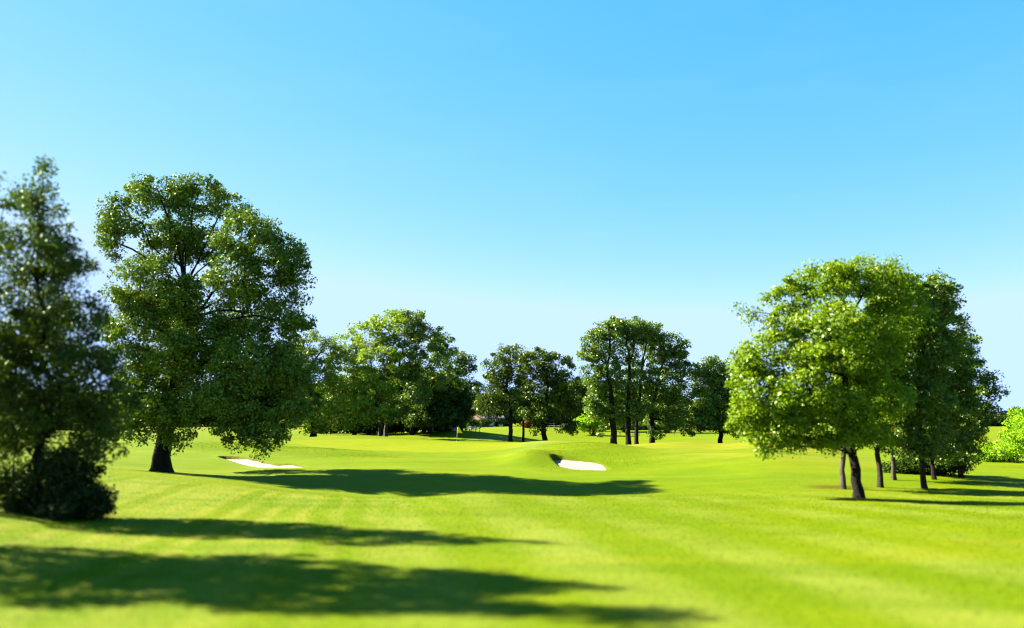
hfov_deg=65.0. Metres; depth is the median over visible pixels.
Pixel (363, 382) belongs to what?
broadleaf tree
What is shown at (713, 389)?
broadleaf tree
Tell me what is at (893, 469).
broadleaf tree
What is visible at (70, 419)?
thicket
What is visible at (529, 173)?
sky
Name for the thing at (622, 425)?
background tree
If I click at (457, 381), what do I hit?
broadleaf tree
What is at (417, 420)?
broadleaf tree
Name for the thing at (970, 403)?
broadleaf tree
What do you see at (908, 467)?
bush
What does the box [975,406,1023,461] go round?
bush
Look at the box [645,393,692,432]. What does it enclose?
background tree
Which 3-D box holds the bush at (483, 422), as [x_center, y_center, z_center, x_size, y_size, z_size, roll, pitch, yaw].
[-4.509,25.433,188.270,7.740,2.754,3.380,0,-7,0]
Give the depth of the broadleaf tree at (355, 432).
122.77 m
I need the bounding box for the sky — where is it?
[0,0,1023,411]
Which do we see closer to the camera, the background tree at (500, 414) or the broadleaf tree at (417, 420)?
the broadleaf tree at (417, 420)
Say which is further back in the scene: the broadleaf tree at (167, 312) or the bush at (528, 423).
the bush at (528, 423)
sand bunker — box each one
[226,459,300,467]
[554,460,605,469]
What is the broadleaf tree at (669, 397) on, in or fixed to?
on the ground at (484, 454)
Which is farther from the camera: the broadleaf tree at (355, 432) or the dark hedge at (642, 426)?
the dark hedge at (642, 426)
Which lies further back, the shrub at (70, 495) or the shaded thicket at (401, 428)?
the shaded thicket at (401, 428)
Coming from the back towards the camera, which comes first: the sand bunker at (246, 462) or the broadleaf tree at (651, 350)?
the broadleaf tree at (651, 350)
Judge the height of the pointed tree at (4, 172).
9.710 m
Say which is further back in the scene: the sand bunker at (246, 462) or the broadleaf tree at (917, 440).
the sand bunker at (246, 462)
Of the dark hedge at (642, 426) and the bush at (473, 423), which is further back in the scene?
the dark hedge at (642, 426)
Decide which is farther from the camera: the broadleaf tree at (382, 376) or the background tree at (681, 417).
the background tree at (681, 417)
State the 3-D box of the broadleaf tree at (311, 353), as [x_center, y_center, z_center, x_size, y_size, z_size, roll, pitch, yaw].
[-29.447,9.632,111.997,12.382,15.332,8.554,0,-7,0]
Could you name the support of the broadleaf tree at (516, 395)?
on the ground at (484, 454)
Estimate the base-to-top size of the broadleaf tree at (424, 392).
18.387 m
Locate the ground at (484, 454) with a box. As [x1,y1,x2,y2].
[0,419,1023,627]
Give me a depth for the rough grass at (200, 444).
57.49 m
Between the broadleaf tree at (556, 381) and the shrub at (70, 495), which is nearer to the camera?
the shrub at (70, 495)
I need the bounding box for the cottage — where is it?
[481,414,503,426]
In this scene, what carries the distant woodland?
on the ground at (484, 454)
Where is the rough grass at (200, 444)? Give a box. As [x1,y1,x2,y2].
[173,441,669,473]
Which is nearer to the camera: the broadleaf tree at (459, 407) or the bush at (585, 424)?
the broadleaf tree at (459, 407)
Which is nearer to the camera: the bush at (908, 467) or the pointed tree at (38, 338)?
the pointed tree at (38, 338)
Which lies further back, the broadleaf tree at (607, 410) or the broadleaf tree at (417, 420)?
the broadleaf tree at (417, 420)
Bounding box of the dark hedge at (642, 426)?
[607,421,753,430]
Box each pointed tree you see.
[0,154,147,507]
[0,171,6,259]
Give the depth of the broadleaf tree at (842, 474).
35.09 m
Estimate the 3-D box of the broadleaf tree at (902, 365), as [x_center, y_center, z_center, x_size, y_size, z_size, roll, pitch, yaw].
[16.936,2.732,36.408,4.735,10.358,3.290,0,-7,0]
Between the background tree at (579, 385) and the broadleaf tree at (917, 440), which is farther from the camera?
the background tree at (579, 385)
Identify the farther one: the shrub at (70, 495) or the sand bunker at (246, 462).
the sand bunker at (246, 462)
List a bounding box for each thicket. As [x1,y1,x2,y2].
[5,390,143,430]
[303,393,469,433]
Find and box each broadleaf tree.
[79,172,322,472]
[267,329,344,436]
[299,308,419,435]
[320,380,407,434]
[333,362,393,433]
[373,308,454,436]
[378,361,428,432]
[395,375,456,434]
[400,332,466,434]
[422,348,486,431]
[434,379,472,430]
[471,342,532,441]
[508,379,541,441]
[510,346,589,440]
[576,315,630,443]
[605,315,655,444]
[623,320,672,443]
[636,331,696,442]
[677,355,750,442]
[723,252,938,497]
[795,297,888,488]
[849,266,934,487]
[866,273,944,479]
[880,267,971,488]
[915,305,986,479]
[916,322,1010,477]
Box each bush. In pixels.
[466,418,480,430]
[477,417,506,426]
[520,420,533,427]
[882,454,982,475]
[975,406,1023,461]
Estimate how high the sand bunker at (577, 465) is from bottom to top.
0.556 m
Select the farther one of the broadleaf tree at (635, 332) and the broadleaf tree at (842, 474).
the broadleaf tree at (635, 332)
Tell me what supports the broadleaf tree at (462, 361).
on the ground at (484, 454)
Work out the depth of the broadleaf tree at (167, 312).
43.73 m
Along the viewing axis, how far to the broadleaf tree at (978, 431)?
41.69 m
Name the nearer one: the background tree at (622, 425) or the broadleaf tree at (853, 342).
the broadleaf tree at (853, 342)
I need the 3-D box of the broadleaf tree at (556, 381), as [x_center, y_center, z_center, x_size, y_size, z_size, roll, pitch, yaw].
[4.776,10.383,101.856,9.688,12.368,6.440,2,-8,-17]
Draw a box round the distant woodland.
[68,374,1023,426]
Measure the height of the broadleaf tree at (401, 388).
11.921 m
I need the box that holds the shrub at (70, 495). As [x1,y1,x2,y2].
[0,445,118,520]
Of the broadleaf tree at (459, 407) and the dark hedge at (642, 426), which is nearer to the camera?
the broadleaf tree at (459, 407)
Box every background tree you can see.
[477,399,508,426]
[559,375,594,421]
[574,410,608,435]
[616,405,643,431]
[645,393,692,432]

